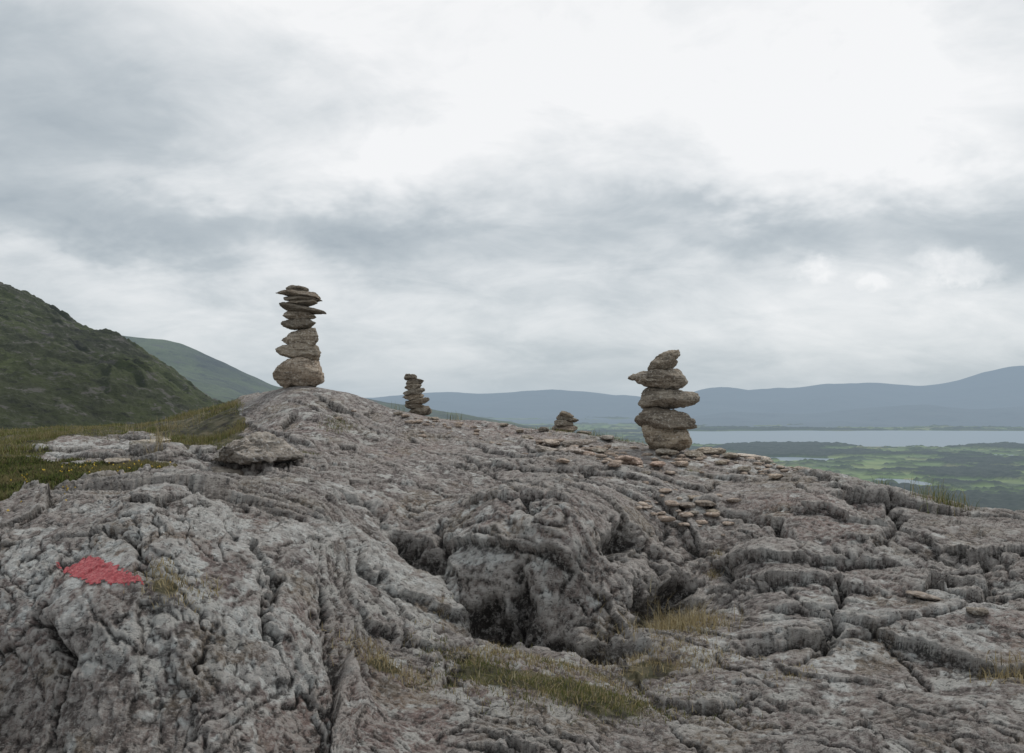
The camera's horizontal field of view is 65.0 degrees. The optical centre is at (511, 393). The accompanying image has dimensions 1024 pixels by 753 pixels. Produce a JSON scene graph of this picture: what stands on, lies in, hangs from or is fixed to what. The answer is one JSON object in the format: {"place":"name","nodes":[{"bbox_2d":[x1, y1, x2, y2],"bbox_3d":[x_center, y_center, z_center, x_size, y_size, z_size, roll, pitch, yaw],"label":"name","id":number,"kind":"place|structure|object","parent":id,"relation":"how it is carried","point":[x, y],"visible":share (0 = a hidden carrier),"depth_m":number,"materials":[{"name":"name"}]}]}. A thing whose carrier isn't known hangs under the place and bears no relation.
{"place":"outdoors","nodes":[
{"label":"outdoors","id":0,"kind":"place"},
{"bbox_2d":[0,282,222,428],"bbox_3d":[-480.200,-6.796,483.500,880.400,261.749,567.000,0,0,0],"label":"hill","id":1,"kind":"structure","parent":0,"point":[58,366],"depth_m":383.29,"materials":[{"name":"green plant"}]},
{"bbox_2d":[124,336,536,428],"bbox_3d":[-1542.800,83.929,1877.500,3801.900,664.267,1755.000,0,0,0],"label":"hill","id":2,"kind":"structure","parent":0,"point":[212,378],"depth_m":2148.99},
{"bbox_2d":[0,0,1023,397],"label":"sky","id":3,"kind":"structure","parent":0,"point":[473,196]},
{"bbox_2d":[367,366,1023,419],"bbox_3d":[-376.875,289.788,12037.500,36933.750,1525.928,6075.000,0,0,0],"label":"mountain range","id":4,"kind":"structure","parent":0,"point":[1001,388],"depth_m":11378.83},
{"bbox_2d":[481,416,1023,510],"bbox_3d":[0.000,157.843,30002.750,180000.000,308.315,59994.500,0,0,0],"label":"ground","id":5,"kind":"structure","parent":0,"point":[984,475],"depth_m":3606.22,"materials":[{"name":"green plant"}]},
{"bbox_2d":[0,386,1023,752],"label":"rock outcrop","id":6,"kind":"object","parent":5,"relation":"on","point":[374,522],"visible":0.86,"depth_m":2.91,"materials":[{"name":"grey stone"}]},
{"bbox_2d":[0,454,177,500],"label":"grass","id":7,"kind":"object","parent":6,"relation":"on","point":[32,466],"visible":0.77,"depth_m":4.14,"materials":[{"name":"green plant"}]},
{"bbox_2d":[7,460,170,510],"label":"yellow wildflowers","id":8,"kind":"object","parent":6,"relation":"on","point":[80,466],"visible":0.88,"depth_m":3.98,"materials":[{"name":"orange plant"}]},
{"bbox_2d":[56,555,143,585],"bbox_3d":[-1.251,0.530,2.411,0.426,0.052,0.096,0,0,39],"label":"red paint mark","id":9,"kind":"object","parent":6,"relation":"on","point":[93,570],"visible":1,"depth_m":2.40,"materials":[{"name":"red paint"}]},
{"bbox_2d":[104,457,130,464],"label":"loose stone","id":10,"kind":"object","parent":6,"relation":"on","point":[115,460],"visible":0.61,"depth_m":4.52,"materials":[{"name":"grey stone"}]},
{"bbox_2d":[0,399,248,456],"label":"grass","id":11,"kind":"structure","parent":6,"relation":"on","point":[200,440],"depth_m":6.46,"materials":[{"name":"green plant"}]},
{"bbox_2d":[129,439,170,444],"bbox_3d":[-2.435,0.331,5.387,0.230,0.060,0.199,0,0,19],"label":"loose stone","id":12,"kind":"object","parent":6,"relation":"on","point":[145,441],"visible":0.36,"depth_m":5.32,"materials":[{"name":"grey stone"}]},
{"bbox_2d":[210,466,243,475],"bbox_3d":[-1.542,0.433,4.372,0.200,0.080,0.215,0,0,0],"label":"boulder","id":13,"kind":"object","parent":6,"relation":"on","point":[217,469],"visible":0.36,"depth_m":4.33,"materials":[{"name":"stone"}]},
{"bbox_2d":[210,431,303,464],"bbox_3d":[-1.418,0.310,4.469,0.500,0.200,0.401,0,0,0],"label":"boulder","id":14,"kind":"object","parent":6,"relation":"on","point":[257,447],"visible":0.99,"depth_m":4.39,"materials":[{"name":"stone"}]},
{"bbox_2d":[272,285,325,387],"bbox_3d":[-1.863,-0.497,7.046,0.449,0.909,0.415,0,0,0],"label":"stone cairn","id":15,"kind":"object","parent":6,"relation":"on","point":[301,366],"visible":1,"depth_m":6.95,"materials":[{"name":"grey stone"}]},
{"bbox_2d":[402,374,431,415],"bbox_3d":[-0.892,0.012,7.577,0.274,0.404,0.269,0,0,0],"label":"stone cairn","id":16,"kind":"object","parent":6,"relation":"on","point":[414,395],"visible":1,"depth_m":7.50,"materials":[{"name":"grey stone"}]},
{"bbox_2d":[428,417,438,419],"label":"loose stone","id":17,"kind":"object","parent":6,"relation":"on","point":[433,418],"visible":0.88,"depth_m":6.81,"materials":[{"name":"grey stone"}]},
{"bbox_2d":[2,401,979,514],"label":"grass stalks","id":18,"kind":"object","parent":6,"relation":"on","point":[160,440],"depth_m":4.68,"materials":[{"name":"plant"}]},
{"bbox_2d":[521,435,533,438],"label":"loose stone","id":19,"kind":"object","parent":6,"relation":"on","point":[527,436],"visible":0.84,"depth_m":6.10,"materials":[{"name":"grey stone"}]},
{"bbox_2d":[301,413,762,730],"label":"green grass","id":20,"kind":"structure","parent":6,"relation":"on","point":[622,702],"depth_m":2.51,"materials":[{"name":"green plant"}]},
{"bbox_2d":[538,427,549,430],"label":"loose stone","id":21,"kind":"object","parent":6,"relation":"on","point":[543,429],"visible":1,"depth_m":6.75,"materials":[{"name":"grey stone"}]},
{"bbox_2d":[535,445,557,451],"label":"loose stone","id":22,"kind":"object","parent":6,"relation":"on","point":[538,448],"visible":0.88,"depth_m":5.36,"materials":[{"name":"grey stone"}]},
{"bbox_2d":[542,439,559,444],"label":"loose stone","id":23,"kind":"object","parent":6,"relation":"on","point":[549,441],"visible":1,"depth_m":5.81,"materials":[{"name":"grey stone"}]},
{"bbox_2d":[556,458,570,462],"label":"loose stone","id":24,"kind":"object","parent":6,"relation":"on","point":[562,460],"visible":1,"depth_m":4.99,"materials":[{"name":"grey stone"}]},
{"bbox_2d":[551,411,578,431],"bbox_3d":[0.469,0.247,7.197,0.248,0.193,0.215,0,0,20],"label":"stone cairn","id":25,"kind":"object","parent":6,"relation":"on","point":[565,420],"visible":0.94,"depth_m":7.15,"materials":[{"name":"grey stone"}]},
{"bbox_2d":[334,410,796,535],"bbox_3d":[0.569,0.430,5.758,3.451,0.612,2.233,0,0,42],"label":"rock rubble","id":26,"kind":"object","parent":6,"relation":"on","point":[645,505],"visible":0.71,"depth_m":5.49,"materials":[{"name":"stone"}]},
{"bbox_2d":[557,447,584,454],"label":"loose stone","id":27,"kind":"object","parent":6,"relation":"on","point":[576,450],"visible":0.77,"depth_m":5.34,"materials":[{"name":"grey stone"}]},
{"bbox_2d":[122,549,1023,730],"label":"dry grass","id":28,"kind":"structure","parent":6,"relation":"on","point":[678,623],"depth_m":2.70,"materials":[{"name":"brown plant"}]},
{"bbox_2d":[562,439,596,446],"bbox_3d":[0.480,0.358,5.864,0.238,0.055,0.211,0,0,32],"label":"loose stone","id":29,"kind":"object","parent":6,"relation":"on","point":[578,442],"visible":0.94,"depth_m":5.81,"materials":[{"name":"grey stone"}]},
{"bbox_2d":[577,430,591,434],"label":"loose stone","id":30,"kind":"object","parent":6,"relation":"on","point":[586,432],"visible":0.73,"depth_m":6.93,"materials":[{"name":"grey stone"}]},
{"bbox_2d":[579,451,595,455],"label":"loose stone","id":31,"kind":"object","parent":6,"relation":"on","point":[589,453],"visible":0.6,"depth_m":5.37,"materials":[{"name":"grey stone"}]},
{"bbox_2d":[591,448,606,452],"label":"loose stone","id":32,"kind":"object","parent":6,"relation":"on","point":[599,450],"visible":0.95,"depth_m":5.65,"materials":[{"name":"grey stone"}]},
{"bbox_2d":[598,435,613,439],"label":"loose stone","id":33,"kind":"object","parent":6,"relation":"on","point":[607,437],"visible":1,"depth_m":6.41,"materials":[{"name":"grey stone"}]},
{"bbox_2d":[607,462,621,466],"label":"loose stone","id":34,"kind":"object","parent":6,"relation":"on","point":[612,464],"visible":1,"depth_m":4.96,"materials":[{"name":"beige stone"}]},
{"bbox_2d":[615,455,642,465],"bbox_3d":[0.789,0.450,5.390,0.190,0.080,0.171,0,0,0],"label":"loose stone","id":35,"kind":"object","parent":6,"relation":"on","point":[630,460],"visible":0.77,"depth_m":5.34,"materials":[{"name":"grey stone"}]},
{"bbox_2d":[641,471,651,474],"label":"loose stone","id":36,"kind":"object","parent":6,"relation":"on","point":[647,472],"visible":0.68,"depth_m":5.09,"materials":[{"name":"grey stone"}]},
{"bbox_2d":[650,461,665,466],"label":"loose stone","id":37,"kind":"object","parent":6,"relation":"on","point":[657,463],"visible":1,"depth_m":5.44,"materials":[{"name":"beige stone"}]},
{"bbox_2d":[628,350,699,450],"bbox_3d":[1.161,0.055,6.092,0.459,0.783,0.475,0,0,43],"label":"stone cairn","id":38,"kind":"object","parent":6,"relation":"on","point":[657,419],"visible":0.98,"depth_m":5.98,"materials":[{"name":"grey stone"}]},
{"bbox_2d":[655,448,677,455],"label":"loose stone","id":39,"kind":"object","parent":6,"relation":"on","point":[661,451],"visible":0.99,"depth_m":5.80,"materials":[{"name":"grey stone"}]},
{"bbox_2d":[674,461,688,465],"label":"loose stone","id":40,"kind":"object","parent":6,"relation":"on","point":[681,463],"visible":1,"depth_m":5.53,"materials":[{"name":"grey stone"}]},
{"bbox_2d":[678,502,695,507],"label":"loose stone","id":41,"kind":"object","parent":6,"relation":"on","point":[687,504],"visible":1,"depth_m":4.39,"materials":[{"name":"grey stone"}]},
{"bbox_2d":[684,451,703,456],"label":"loose stone","id":42,"kind":"object","parent":6,"relation":"on","point":[694,453],"visible":0.99,"depth_m":5.82,"materials":[{"name":"grey stone"}]},
{"bbox_2d":[688,495,700,499],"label":"loose stone","id":43,"kind":"object","parent":6,"relation":"on","point":[691,497],"visible":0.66,"depth_m":4.51,"materials":[{"name":"grey stone"}]},
{"bbox_2d":[695,447,711,451],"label":"loose stone","id":44,"kind":"object","parent":6,"relation":"on","point":[700,449],"visible":0.45,"depth_m":6.26,"materials":[{"name":"grey stone"}]},
{"bbox_2d":[694,500,715,506],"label":"loose stone","id":45,"kind":"object","parent":6,"relation":"on","point":[702,503],"visible":1,"depth_m":4.38,"materials":[{"name":"beige stone"}]},
{"bbox_2d":[705,509,720,512],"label":"loose stone","id":46,"kind":"object","parent":6,"relation":"on","point":[712,510],"visible":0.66,"depth_m":4.33,"materials":[{"name":"beige stone"}]},
{"bbox_2d":[702,448,725,454],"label":"loose stone","id":47,"kind":"object","parent":6,"relation":"on","point":[716,451],"visible":0.98,"depth_m":6.03,"materials":[{"name":"grey stone"}]},
{"bbox_2d":[715,460,726,464],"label":"loose stone","id":48,"kind":"object","parent":6,"relation":"on","point":[721,462],"visible":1,"depth_m":5.58,"materials":[{"name":"grey stone"}]},
{"bbox_2d":[722,452,738,457],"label":"loose stone","id":49,"kind":"object","parent":6,"relation":"on","point":[731,455],"visible":1,"depth_m":5.84,"materials":[{"name":"grey stone"}]},
{"bbox_2d":[737,466,751,470],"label":"loose stone","id":50,"kind":"object","parent":6,"relation":"on","point":[742,468],"visible":1,"depth_m":5.37,"materials":[{"name":"grey stone"}]},
{"bbox_2d":[737,453,770,459],"bbox_3d":[1.804,0.468,6.012,0.258,0.050,0.255,0,0,27],"label":"loose stone","id":51,"kind":"object","parent":6,"relation":"on","point":[756,457],"visible":0.64,"depth_m":5.92,"materials":[{"name":"grey stone"}]},
{"bbox_2d":[760,459,773,462],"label":"loose stone","id":52,"kind":"object","parent":6,"relation":"on","point":[766,460],"visible":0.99,"depth_m":5.70,"materials":[{"name":"grey stone"}]},
{"bbox_2d":[768,473,782,478],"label":"loose stone","id":53,"kind":"object","parent":6,"relation":"on","point":[775,476],"visible":1,"depth_m":4.90,"materials":[{"name":"beige stone"}]},
{"bbox_2d":[793,466,811,469],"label":"loose stone","id":54,"kind":"object","parent":6,"relation":"on","point":[798,467],"visible":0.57,"depth_m":5.62,"materials":[{"name":"beige stone"}]},
{"bbox_2d":[906,590,943,600],"bbox_3d":[1.611,0.789,3.140,0.125,0.030,0.101,0,0,-22],"label":"loose stone","id":55,"kind":"object","parent":6,"relation":"on","point":[920,594],"visible":1,"depth_m":3.11,"materials":[{"name":"grey stone"}]},
{"bbox_2d":[966,607,988,615],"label":"loose stone","id":56,"kind":"object","parent":6,"relation":"on","point":[979,611],"visible":1,"depth_m":2.92,"materials":[{"name":"grey stone"}]},
{"bbox_2d":[493,404,1023,427],"bbox_3d":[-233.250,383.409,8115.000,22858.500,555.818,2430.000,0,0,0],"label":"mountain range","id":57,"kind":"structure","parent":0,"point":[909,415],"depth_m":7835.87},
{"bbox_2d":[688,430,1023,484],"bbox_3d":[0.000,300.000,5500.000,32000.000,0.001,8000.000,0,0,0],"label":"lake","id":58,"kind":"structure","parent":0,"point":[892,438],"depth_m":5519.40,"materials":[{"name":"grey liquid"}]}
]}

